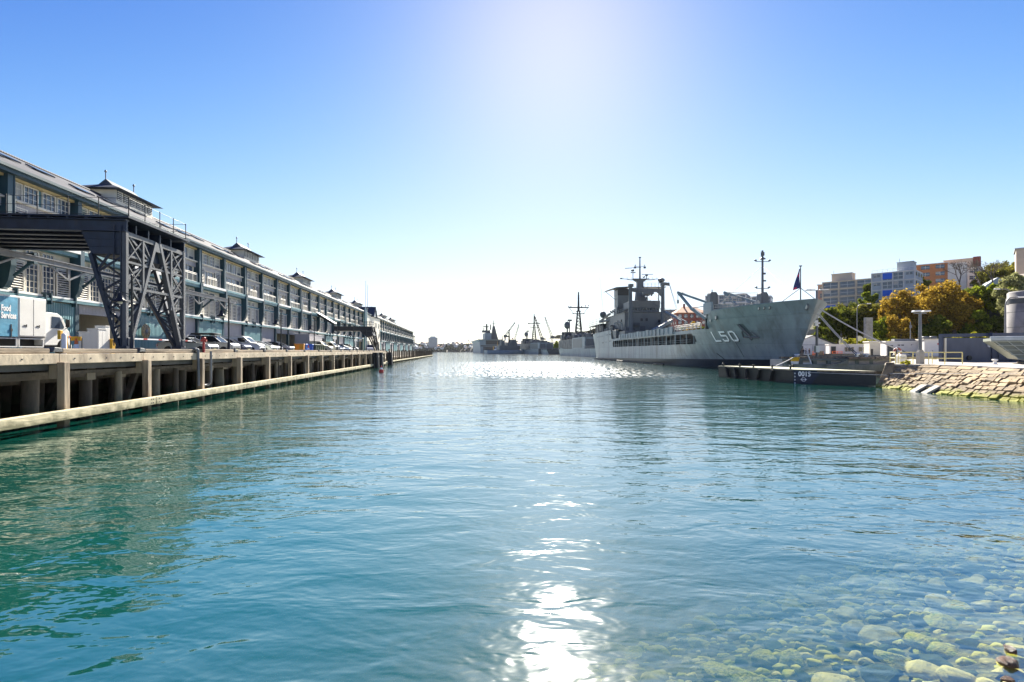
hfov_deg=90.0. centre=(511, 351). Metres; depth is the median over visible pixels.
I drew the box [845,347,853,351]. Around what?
window
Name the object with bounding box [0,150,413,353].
wharf building
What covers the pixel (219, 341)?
parked car
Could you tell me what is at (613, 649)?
sea stone
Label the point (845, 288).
apartment building
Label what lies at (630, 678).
sea stone
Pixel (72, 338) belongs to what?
barrier sign
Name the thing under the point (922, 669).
sea stone
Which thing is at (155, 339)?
boom gate
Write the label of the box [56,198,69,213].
window
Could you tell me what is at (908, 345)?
plant container
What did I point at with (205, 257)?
window
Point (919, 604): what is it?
sea stone
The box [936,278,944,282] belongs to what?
window
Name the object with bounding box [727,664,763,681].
sea stone
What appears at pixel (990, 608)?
sea stone
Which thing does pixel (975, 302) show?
tree
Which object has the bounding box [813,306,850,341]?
tree
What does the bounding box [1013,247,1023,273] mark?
apartment building
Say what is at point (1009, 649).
shore rock
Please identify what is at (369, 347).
parked car
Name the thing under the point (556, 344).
tree
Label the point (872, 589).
sea stone
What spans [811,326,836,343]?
tree
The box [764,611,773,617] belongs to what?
sea stone
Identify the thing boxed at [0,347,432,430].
timber wharf
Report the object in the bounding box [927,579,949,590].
sea stone
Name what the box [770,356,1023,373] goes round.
ground
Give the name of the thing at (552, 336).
harbour crane
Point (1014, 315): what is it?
concrete tower
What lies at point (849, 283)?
window
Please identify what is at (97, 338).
service cabinet
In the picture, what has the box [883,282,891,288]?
window
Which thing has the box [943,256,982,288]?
apartment building
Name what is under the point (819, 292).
apartment building
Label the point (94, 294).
window
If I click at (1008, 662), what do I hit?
shore rock
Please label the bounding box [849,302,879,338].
tree
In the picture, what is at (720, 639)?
sea stone
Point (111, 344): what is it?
bin
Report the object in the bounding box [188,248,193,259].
window
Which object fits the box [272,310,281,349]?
lamp post
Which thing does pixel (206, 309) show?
window
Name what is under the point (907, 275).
apartment building
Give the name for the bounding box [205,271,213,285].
window
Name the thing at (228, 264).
window
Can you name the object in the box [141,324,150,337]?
wooden disc
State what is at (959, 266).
bare tree
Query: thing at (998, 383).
sea wall
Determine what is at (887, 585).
sea stone
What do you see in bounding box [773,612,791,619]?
sea stone
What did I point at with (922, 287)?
tree
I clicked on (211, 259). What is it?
window
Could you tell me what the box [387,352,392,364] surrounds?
dolphin
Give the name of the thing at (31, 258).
monorail beam
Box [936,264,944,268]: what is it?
window
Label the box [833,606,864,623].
sea stone
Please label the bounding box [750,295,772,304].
apartment building
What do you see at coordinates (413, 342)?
end pavilion
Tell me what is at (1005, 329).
street lamp
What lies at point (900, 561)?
sea stone
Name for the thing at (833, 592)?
sea stone
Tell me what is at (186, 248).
window
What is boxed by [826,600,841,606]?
sea stone
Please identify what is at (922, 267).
window
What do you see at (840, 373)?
fender
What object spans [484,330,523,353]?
patrol ship
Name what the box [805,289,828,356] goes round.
lamp mast
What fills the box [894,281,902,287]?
window
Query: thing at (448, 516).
water
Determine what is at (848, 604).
sea stone
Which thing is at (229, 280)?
window
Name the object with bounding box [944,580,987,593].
sea stone
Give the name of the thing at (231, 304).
window
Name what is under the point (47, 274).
window
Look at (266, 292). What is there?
window
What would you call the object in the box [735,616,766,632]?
sea stone
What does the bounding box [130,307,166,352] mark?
sliding door
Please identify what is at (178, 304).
window
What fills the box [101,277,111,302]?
window
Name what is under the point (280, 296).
window
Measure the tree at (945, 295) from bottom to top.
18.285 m
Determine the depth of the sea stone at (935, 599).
7.25 m
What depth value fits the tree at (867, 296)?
181.40 m
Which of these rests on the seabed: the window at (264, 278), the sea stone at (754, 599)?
the sea stone at (754, 599)
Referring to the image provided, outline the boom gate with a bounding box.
[135,338,191,340]
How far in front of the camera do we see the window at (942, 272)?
221.38 m
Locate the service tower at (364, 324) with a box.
[363,308,367,350]
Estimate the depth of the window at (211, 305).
61.40 m
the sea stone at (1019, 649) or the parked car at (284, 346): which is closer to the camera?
the sea stone at (1019, 649)
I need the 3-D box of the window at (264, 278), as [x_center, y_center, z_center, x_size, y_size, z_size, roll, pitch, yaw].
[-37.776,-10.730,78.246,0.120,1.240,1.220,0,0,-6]
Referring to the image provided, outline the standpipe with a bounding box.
[191,337,211,385]
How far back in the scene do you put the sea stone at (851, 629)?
6.79 m
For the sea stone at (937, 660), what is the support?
on the seabed
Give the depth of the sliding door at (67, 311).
38.09 m
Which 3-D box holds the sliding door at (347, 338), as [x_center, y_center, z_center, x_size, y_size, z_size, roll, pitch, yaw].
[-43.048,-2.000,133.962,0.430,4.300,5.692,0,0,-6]
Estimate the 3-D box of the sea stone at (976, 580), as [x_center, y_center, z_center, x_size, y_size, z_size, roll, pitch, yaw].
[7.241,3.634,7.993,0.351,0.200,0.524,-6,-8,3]
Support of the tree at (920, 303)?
on the hill at (861, 337)
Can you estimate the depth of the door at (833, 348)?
109.32 m
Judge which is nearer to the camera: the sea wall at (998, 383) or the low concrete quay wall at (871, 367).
the sea wall at (998, 383)
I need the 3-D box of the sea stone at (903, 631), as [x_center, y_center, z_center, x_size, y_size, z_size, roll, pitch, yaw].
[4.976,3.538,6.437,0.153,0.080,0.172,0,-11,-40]
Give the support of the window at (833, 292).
in the apartment building at (845, 288)
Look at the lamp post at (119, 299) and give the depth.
25.94 m
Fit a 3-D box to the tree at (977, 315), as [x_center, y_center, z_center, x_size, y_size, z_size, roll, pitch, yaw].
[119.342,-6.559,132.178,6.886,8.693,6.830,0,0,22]
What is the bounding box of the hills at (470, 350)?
[422,346,472,351]
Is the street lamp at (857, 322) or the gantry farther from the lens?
the street lamp at (857, 322)
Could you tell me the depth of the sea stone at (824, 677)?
5.28 m
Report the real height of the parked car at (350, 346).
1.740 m
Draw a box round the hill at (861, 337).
[549,303,999,343]
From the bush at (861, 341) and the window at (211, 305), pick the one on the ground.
the bush at (861, 341)
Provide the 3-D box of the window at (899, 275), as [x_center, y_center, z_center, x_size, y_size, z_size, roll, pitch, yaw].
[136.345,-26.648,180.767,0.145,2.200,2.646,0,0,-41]
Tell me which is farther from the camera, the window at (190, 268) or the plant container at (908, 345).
the plant container at (908, 345)
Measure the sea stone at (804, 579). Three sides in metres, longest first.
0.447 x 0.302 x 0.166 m
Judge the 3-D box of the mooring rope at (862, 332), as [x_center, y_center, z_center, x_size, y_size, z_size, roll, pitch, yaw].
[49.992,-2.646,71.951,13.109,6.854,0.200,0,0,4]
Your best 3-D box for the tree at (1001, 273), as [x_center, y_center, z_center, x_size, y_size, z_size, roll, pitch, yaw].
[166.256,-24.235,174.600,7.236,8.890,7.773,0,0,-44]
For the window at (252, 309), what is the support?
in the wharf building at (261, 295)
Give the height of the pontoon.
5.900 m
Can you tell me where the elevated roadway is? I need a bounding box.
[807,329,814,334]
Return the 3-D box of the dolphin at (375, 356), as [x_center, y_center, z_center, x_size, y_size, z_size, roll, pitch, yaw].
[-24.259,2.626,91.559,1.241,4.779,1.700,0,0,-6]
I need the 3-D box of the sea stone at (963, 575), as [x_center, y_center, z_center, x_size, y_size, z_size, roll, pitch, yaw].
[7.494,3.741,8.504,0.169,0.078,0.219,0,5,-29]
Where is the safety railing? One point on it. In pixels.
(932, 358)
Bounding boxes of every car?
[156,337,218,348]
[187,333,240,352]
[220,336,265,349]
[225,339,251,352]
[242,341,276,352]
[261,341,282,349]
[266,341,294,349]
[338,344,358,350]
[365,345,374,350]
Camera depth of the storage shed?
128.00 m
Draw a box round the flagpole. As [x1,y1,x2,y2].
[365,281,365,346]
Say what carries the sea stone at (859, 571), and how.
on the seabed
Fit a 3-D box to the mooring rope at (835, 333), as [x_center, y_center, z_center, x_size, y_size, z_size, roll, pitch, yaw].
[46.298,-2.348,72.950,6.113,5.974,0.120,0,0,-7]
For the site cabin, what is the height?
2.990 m
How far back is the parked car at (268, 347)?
61.96 m
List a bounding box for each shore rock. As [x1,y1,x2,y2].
[995,656,1018,668]
[1000,675,1014,681]
[1003,644,1016,653]
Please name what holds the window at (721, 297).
in the apartment building at (721, 299)
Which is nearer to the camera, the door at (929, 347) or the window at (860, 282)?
the door at (929, 347)
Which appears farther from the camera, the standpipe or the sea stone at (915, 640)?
the standpipe
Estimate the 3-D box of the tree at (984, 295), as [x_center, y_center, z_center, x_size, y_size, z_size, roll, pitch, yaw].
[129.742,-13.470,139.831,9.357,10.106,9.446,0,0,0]
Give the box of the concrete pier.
[864,317,872,340]
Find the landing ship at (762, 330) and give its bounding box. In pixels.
[589,250,826,367]
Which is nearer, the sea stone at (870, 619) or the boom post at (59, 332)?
the sea stone at (870, 619)
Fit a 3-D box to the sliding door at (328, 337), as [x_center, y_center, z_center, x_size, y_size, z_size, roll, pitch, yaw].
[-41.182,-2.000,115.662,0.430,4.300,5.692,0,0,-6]
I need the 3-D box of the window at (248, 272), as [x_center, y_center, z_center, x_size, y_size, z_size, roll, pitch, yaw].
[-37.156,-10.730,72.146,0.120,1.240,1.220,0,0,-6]
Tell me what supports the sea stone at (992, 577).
on the seabed
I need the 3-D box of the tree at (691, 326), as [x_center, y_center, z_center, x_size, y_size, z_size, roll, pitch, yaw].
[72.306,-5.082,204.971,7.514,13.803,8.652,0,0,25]
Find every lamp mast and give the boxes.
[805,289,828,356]
[911,310,930,363]
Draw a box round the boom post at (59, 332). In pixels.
[57,330,67,353]
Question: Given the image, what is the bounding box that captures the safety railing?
[890,352,962,363]
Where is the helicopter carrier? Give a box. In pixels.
[468,320,501,352]
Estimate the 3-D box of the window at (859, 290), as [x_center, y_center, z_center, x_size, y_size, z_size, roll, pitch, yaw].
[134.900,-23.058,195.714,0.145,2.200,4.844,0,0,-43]
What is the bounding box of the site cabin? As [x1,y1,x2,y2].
[864,341,879,354]
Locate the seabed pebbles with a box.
[527,533,1023,681]
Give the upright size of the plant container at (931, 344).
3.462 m
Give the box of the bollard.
[61,333,66,353]
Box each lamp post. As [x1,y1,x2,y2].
[112,275,133,348]
[216,297,230,352]
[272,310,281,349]
[307,317,314,349]
[332,326,337,349]
[350,326,353,349]
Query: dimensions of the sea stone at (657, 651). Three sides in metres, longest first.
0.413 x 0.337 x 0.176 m
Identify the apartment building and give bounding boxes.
[671,304,704,330]
[705,294,749,315]
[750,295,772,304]
[817,284,821,299]
[822,272,870,307]
[871,259,922,304]
[916,262,966,291]
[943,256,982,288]
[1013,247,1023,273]
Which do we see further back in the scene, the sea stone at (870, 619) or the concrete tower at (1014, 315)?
the concrete tower at (1014, 315)
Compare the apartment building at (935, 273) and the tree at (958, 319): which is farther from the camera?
the apartment building at (935, 273)
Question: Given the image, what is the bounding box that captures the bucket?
[790,357,799,363]
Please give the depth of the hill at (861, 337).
169.41 m
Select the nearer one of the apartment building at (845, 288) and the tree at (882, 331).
the tree at (882, 331)
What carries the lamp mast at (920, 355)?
on the ground
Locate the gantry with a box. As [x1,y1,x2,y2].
[0,194,189,348]
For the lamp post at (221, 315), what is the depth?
36.85 m
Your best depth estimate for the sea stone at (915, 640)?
5.92 m
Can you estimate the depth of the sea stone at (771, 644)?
6.75 m
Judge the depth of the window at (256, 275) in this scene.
75.34 m
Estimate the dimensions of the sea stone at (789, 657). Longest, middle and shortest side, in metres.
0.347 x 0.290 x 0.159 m
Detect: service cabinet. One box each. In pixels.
[78,331,88,353]
[86,328,106,353]
[95,326,109,353]
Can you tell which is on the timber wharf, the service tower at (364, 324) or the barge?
the service tower at (364, 324)
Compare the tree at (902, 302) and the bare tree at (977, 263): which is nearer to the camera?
the tree at (902, 302)
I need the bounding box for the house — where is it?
[983,277,1000,287]
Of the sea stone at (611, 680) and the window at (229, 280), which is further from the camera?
the window at (229, 280)
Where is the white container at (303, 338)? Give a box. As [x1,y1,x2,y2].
[294,334,321,347]
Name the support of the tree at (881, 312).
on the hill at (861, 337)
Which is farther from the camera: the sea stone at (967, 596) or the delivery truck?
the delivery truck
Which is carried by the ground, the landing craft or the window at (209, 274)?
the landing craft
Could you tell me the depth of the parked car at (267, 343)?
65.18 m
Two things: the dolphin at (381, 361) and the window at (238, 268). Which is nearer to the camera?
the window at (238, 268)
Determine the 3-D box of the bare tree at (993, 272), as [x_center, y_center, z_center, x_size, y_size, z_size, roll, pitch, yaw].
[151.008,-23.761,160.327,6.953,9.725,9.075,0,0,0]
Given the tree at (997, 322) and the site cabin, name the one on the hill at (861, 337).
the tree at (997, 322)
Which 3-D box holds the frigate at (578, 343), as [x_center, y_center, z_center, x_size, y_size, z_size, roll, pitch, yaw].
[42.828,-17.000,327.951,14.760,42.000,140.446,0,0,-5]
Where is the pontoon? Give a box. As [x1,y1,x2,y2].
[538,348,558,353]
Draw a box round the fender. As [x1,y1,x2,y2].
[805,372,873,374]
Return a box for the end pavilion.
[413,335,414,350]
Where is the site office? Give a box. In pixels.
[825,344,863,353]
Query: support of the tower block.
on the hills at (470, 350)
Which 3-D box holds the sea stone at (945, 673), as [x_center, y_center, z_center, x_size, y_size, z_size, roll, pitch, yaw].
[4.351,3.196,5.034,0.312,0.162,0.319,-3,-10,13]
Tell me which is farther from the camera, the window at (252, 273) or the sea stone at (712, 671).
the window at (252, 273)
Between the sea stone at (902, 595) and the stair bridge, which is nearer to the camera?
the sea stone at (902, 595)
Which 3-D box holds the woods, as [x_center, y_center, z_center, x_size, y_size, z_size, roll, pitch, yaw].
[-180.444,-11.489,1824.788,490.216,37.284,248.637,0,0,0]
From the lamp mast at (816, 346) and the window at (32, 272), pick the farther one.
the lamp mast at (816, 346)
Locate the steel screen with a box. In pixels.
[939,333,1023,361]
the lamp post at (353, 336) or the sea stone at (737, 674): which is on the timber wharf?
the lamp post at (353, 336)
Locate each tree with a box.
[553,341,558,347]
[684,321,699,330]
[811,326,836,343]
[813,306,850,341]
[824,302,852,343]
[837,306,865,343]
[848,301,858,338]
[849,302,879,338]
[857,291,878,304]
[863,283,870,292]
[873,316,890,340]
[875,305,892,333]
[877,288,931,338]
[885,314,916,339]
[910,293,935,338]
[912,314,953,338]
[913,283,930,316]
[918,279,967,330]
[923,277,932,286]
[933,301,975,333]
[943,260,973,287]
[957,291,983,310]
[957,310,993,337]
[960,259,981,285]
[962,283,1010,314]
[970,268,994,285]
[975,260,1005,282]
[978,314,1003,336]
[984,268,1010,281]
[985,260,1014,269]
[991,272,1023,314]
[1003,266,1014,272]
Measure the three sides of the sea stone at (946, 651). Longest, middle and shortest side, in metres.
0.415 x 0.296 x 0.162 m
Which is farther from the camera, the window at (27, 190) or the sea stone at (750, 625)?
the window at (27, 190)
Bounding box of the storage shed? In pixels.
[800,335,834,353]
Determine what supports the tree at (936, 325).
on the hill at (861, 337)
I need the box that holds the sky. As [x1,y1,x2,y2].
[0,0,1023,343]
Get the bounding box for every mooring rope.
[817,314,855,354]
[819,308,915,356]
[819,313,856,352]
[889,373,978,373]
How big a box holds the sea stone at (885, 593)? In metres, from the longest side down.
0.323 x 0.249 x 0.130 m
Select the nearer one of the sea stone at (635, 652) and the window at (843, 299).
the sea stone at (635, 652)
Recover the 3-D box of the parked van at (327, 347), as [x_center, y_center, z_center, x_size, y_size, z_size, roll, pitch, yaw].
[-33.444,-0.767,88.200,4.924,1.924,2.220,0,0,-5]
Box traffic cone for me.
[72,338,80,353]
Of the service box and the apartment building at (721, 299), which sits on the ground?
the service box
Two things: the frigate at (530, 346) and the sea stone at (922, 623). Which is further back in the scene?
the frigate at (530, 346)
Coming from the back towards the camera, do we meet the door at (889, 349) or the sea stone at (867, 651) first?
the door at (889, 349)
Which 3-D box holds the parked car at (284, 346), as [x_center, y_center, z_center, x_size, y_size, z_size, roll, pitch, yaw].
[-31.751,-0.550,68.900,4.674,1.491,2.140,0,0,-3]
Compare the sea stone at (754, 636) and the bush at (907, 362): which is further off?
the bush at (907, 362)
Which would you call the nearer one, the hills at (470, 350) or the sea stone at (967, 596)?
the sea stone at (967, 596)
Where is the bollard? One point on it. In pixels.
(63, 340)
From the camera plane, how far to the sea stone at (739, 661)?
6.38 m
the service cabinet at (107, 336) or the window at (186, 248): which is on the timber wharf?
the service cabinet at (107, 336)
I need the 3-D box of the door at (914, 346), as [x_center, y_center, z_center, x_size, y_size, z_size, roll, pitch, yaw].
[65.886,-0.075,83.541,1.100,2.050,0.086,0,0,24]
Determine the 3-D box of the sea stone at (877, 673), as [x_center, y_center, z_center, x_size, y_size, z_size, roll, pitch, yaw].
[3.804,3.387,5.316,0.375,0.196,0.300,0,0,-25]
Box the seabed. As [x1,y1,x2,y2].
[460,523,1023,681]
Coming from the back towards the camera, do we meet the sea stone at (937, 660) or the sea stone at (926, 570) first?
the sea stone at (926, 570)
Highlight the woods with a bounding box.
[415,343,472,351]
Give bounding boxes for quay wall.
[779,354,938,366]
[785,364,884,370]
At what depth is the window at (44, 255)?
37.00 m
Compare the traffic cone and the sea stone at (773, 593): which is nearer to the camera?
the sea stone at (773, 593)
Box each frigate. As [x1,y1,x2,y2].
[520,314,559,354]
[559,292,595,356]
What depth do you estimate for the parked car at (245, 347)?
54.73 m
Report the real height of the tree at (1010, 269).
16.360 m
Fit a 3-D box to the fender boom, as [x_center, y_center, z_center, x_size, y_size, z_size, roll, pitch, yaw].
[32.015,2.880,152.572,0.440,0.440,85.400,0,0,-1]
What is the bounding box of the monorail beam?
[0,248,235,308]
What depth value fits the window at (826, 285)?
204.14 m
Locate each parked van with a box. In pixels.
[310,341,333,349]
[324,342,338,349]
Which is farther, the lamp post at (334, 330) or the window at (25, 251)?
the lamp post at (334, 330)
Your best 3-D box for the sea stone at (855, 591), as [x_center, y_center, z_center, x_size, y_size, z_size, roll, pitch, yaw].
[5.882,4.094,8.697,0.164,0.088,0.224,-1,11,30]
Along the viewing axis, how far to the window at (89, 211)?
41.54 m
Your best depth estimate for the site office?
108.57 m
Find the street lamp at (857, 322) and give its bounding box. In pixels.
[856,303,870,343]
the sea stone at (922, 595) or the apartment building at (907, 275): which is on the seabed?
the sea stone at (922, 595)
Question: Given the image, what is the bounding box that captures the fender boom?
[594,358,664,364]
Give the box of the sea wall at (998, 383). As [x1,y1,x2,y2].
[876,362,1023,401]
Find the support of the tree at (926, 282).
on the hill at (861, 337)
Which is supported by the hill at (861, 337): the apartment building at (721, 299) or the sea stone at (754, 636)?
the apartment building at (721, 299)
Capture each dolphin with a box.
[372,352,379,367]
[379,352,383,366]
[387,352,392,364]
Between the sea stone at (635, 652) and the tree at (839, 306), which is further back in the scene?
the tree at (839, 306)
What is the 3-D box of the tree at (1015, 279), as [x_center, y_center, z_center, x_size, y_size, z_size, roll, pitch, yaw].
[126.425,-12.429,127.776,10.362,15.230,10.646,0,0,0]
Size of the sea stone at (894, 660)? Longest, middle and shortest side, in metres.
0.472 x 0.294 x 0.136 m
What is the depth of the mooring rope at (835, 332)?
72.92 m
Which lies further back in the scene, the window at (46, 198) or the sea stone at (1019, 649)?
the window at (46, 198)
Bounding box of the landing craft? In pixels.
[983,336,1023,363]
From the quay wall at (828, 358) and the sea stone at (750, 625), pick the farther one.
the quay wall at (828, 358)
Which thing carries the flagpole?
on the timber wharf
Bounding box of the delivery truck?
[0,294,71,353]
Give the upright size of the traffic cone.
0.900 m
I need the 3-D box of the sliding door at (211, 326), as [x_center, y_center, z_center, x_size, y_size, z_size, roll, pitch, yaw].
[-35.582,-2.000,60.762,0.430,4.300,5.692,0,0,-6]
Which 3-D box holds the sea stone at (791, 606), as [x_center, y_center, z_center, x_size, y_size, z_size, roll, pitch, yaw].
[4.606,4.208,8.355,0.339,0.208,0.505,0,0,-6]
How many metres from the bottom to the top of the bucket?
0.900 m
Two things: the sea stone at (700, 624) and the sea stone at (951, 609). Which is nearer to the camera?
the sea stone at (951, 609)
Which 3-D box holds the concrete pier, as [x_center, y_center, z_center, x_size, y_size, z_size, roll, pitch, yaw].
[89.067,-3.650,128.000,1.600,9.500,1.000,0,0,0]
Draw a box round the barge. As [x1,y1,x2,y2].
[718,363,875,385]
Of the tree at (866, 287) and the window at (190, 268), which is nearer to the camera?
the window at (190, 268)
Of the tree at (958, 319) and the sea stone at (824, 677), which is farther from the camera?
the tree at (958, 319)
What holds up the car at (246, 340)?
on the timber wharf
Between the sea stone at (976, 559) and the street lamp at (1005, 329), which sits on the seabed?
the sea stone at (976, 559)
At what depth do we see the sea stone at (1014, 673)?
4.86 m
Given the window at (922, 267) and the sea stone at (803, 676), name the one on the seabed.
the sea stone at (803, 676)
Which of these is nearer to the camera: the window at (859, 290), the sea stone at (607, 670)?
the sea stone at (607, 670)
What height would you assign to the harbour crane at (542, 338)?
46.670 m
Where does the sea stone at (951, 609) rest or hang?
on the seabed
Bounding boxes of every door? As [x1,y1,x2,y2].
[10,288,76,352]
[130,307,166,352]
[199,315,223,335]
[245,321,261,340]
[326,332,333,341]
[345,335,349,343]
[831,346,835,353]
[887,345,892,355]
[912,344,917,354]
[926,344,933,355]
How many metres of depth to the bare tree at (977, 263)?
179.05 m
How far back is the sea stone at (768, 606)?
8.60 m
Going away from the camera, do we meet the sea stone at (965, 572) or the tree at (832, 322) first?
the sea stone at (965, 572)
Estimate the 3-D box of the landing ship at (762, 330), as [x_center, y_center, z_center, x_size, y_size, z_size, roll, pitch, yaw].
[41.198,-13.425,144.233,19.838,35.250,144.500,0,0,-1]
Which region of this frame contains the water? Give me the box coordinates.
[0,352,1023,681]
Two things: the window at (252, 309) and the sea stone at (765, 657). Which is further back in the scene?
the window at (252, 309)
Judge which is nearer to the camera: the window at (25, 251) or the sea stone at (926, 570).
the sea stone at (926, 570)
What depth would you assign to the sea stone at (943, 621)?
6.44 m
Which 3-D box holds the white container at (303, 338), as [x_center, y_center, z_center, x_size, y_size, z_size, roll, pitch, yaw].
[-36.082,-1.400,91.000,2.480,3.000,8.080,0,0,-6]
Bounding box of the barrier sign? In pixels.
[70,336,82,353]
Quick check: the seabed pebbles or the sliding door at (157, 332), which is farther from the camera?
the sliding door at (157, 332)
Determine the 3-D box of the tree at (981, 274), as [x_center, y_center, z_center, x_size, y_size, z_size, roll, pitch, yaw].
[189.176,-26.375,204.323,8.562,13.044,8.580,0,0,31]
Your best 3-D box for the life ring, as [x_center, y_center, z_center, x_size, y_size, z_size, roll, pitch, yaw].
[35.700,0.050,47.400,0.794,0.786,0.180,0,0,0]
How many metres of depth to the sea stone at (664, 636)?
8.01 m
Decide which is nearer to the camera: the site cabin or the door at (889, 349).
the door at (889, 349)
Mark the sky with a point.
(474, 164)
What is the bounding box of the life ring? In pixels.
[893,347,901,354]
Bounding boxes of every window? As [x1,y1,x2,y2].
[15,182,22,200]
[23,185,38,206]
[24,250,38,255]
[25,261,38,293]
[41,192,55,211]
[41,253,54,259]
[41,265,54,295]
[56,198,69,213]
[88,210,99,214]
[89,275,99,301]
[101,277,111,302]
[146,287,153,308]
[173,262,192,279]
[174,297,179,312]
[185,246,187,257]
[185,295,187,313]
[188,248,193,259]
[203,253,207,264]
[204,298,208,316]
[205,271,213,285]
[209,256,214,266]
[209,299,213,316]
[215,258,219,268]
[226,277,239,292]
[227,262,230,271]
[230,304,231,319]
[232,264,236,274]
[232,304,235,320]
[237,266,240,275]
[247,270,250,278]
[247,284,253,296]
[247,307,250,322]
[251,272,254,280]
[251,308,254,322]
[255,273,258,281]
[263,276,266,284]
[263,289,272,301]
[264,311,266,324]
[267,311,269,324]
[278,294,282,303]
[720,296,730,301]
[824,282,837,288]
[824,290,837,296]
[824,298,837,303]
[840,281,854,287]
[840,289,854,294]
[840,297,854,302]
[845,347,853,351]
[857,279,870,285]
[857,288,863,293]
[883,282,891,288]
[894,272,902,278]
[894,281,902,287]
[921,265,929,269]
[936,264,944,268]
[936,271,944,275]
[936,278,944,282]
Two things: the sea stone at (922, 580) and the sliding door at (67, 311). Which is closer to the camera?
the sea stone at (922, 580)
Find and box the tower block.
[428,336,437,347]
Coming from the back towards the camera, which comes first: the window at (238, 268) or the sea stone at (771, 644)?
the window at (238, 268)
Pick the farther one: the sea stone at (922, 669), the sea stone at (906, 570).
the sea stone at (906, 570)
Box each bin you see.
[109,339,115,348]
[299,344,304,349]
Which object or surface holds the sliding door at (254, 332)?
in the wharf building at (261, 295)
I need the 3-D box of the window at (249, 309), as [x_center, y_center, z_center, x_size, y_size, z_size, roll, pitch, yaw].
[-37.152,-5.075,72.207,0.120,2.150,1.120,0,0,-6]
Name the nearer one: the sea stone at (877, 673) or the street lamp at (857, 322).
the sea stone at (877, 673)
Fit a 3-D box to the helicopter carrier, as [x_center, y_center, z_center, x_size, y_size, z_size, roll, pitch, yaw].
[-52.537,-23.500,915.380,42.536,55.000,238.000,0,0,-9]
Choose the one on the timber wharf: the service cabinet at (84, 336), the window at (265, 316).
the service cabinet at (84, 336)
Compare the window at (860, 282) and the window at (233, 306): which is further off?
the window at (860, 282)
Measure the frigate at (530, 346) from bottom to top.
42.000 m
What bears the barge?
on the water
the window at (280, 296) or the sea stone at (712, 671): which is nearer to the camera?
the sea stone at (712, 671)
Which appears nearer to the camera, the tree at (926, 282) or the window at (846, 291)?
the tree at (926, 282)
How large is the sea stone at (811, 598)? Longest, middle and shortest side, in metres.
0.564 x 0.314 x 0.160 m
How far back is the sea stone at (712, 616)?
8.61 m
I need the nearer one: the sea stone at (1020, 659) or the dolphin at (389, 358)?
the sea stone at (1020, 659)
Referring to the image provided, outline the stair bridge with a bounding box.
[316,312,379,350]
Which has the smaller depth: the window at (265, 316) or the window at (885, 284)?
the window at (265, 316)
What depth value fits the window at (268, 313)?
79.69 m
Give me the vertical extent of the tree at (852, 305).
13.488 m
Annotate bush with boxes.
[842,338,856,343]
[853,338,868,343]
[900,360,910,364]
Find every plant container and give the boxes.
[880,339,917,355]
[915,336,938,355]
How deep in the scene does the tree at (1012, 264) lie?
209.81 m
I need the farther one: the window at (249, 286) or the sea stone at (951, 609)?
the window at (249, 286)
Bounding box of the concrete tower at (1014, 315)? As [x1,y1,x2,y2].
[1005,291,1023,332]
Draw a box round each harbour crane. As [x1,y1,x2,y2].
[535,317,545,339]
[545,317,555,339]
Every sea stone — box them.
[600,641,625,659]
[600,665,615,676]
[602,678,620,681]
[623,645,642,660]
[624,675,638,681]
[640,669,668,681]
[644,645,671,658]
[659,633,669,640]
[688,637,709,651]
[692,615,716,633]
[698,661,730,681]
[703,612,719,620]
[717,636,727,643]
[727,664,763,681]
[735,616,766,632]
[735,657,748,665]
[740,606,751,613]
[745,594,763,604]
[750,633,759,640]
[750,649,777,665]
[759,601,778,612]
[763,639,782,650]
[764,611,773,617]
[767,591,778,598]
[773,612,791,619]
[779,648,805,668]
[781,598,805,613]
[794,670,811,681]
[796,575,814,584]
[796,593,825,603]
[811,672,855,681]
[823,586,852,597]
[826,572,839,578]
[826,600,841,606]
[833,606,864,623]
[834,596,866,603]
[841,600,863,608]
[841,620,864,639]
[845,567,864,575]
[846,574,869,582]
[852,587,863,594]
[858,625,900,645]
[860,664,899,681]
[861,645,883,658]
[864,609,883,618]
[865,585,887,592]
[865,615,881,622]
[873,649,911,671]
[874,590,896,599]
[878,580,897,587]
[883,561,892,569]
[893,563,920,573]
[897,559,912,563]
[899,628,914,634]
[900,593,907,599]
[902,632,939,652]
[904,659,939,679]
[906,584,946,598]
[909,602,922,608]
[909,613,928,627]
[915,575,928,582]
[919,654,953,666]
[920,564,943,575]
[923,613,958,629]
[924,595,950,609]
[926,642,958,659]
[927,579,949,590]
[930,560,946,564]
[935,665,976,681]
[940,600,972,612]
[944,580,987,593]
[955,565,984,575]
[955,574,968,577]
[955,587,993,604]
[955,638,980,649]
[960,576,988,585]
[968,557,993,564]
[972,600,1002,610]
[977,643,1003,654]
[979,571,998,580]
[990,666,1023,679]
[1005,643,1023,656]
[1006,653,1023,667]
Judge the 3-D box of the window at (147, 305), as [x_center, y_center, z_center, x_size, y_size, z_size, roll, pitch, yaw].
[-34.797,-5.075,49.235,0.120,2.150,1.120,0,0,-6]
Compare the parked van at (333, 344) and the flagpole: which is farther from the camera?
the flagpole
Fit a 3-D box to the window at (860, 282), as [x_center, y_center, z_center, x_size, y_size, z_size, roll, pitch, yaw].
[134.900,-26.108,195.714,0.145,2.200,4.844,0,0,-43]
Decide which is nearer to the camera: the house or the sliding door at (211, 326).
the sliding door at (211, 326)
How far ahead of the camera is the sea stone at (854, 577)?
9.37 m
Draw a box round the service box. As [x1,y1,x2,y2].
[896,354,906,362]

